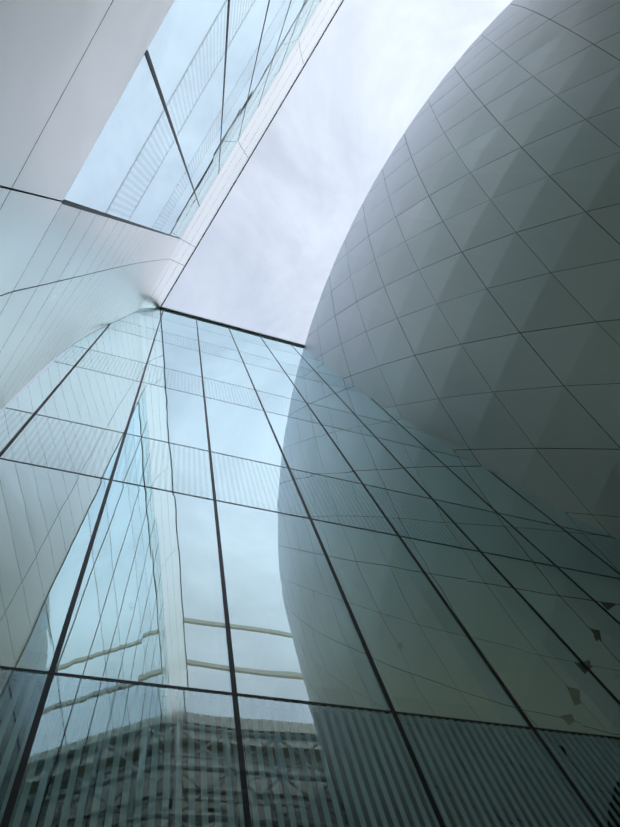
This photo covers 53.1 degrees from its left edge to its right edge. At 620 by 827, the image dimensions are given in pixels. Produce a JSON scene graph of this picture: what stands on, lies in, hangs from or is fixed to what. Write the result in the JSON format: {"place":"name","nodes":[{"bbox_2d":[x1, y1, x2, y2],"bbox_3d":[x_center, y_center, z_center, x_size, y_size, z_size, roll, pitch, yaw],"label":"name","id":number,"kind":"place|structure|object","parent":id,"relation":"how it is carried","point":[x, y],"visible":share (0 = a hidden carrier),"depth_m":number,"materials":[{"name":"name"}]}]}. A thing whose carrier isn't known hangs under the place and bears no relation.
{"place":"outdoors","nodes":[
{"label":"outdoors","id":0,"kind":"place"},
{"bbox_2d":[0,0,512,412],"label":"sky","id":1,"kind":"structure","parent":0,"point":[264,263],"materials":[{"name":"white"}]},
{"label":"ground","id":2,"kind":"structure","parent":0,"visible":0},
{"bbox_2d":[0,0,343,410],"bbox_3d":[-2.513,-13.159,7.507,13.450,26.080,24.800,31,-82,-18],"label":"building","id":3,"kind":"structure","parent":2,"relation":"on","point":[132,132],"depth_m":6.06,"materials":[{"name":"silver metal"}]},
{"bbox_2d":[0,306,619,826],"bbox_3d":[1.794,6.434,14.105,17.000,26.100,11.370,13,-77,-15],"label":"facade glass","id":4,"kind":"object","parent":2,"relation":"on","point":[248,578],"visible":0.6,"depth_m":5.75,"materials":[{"name":"teal"}]},
{"bbox_2d":[305,0,619,539],"bbox_3d":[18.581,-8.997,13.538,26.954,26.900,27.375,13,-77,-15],"label":"building","id":5,"kind":"structure","parent":2,"relation":"on","point":[468,306],"depth_m":14.74,"materials":[{"name":"metal"}]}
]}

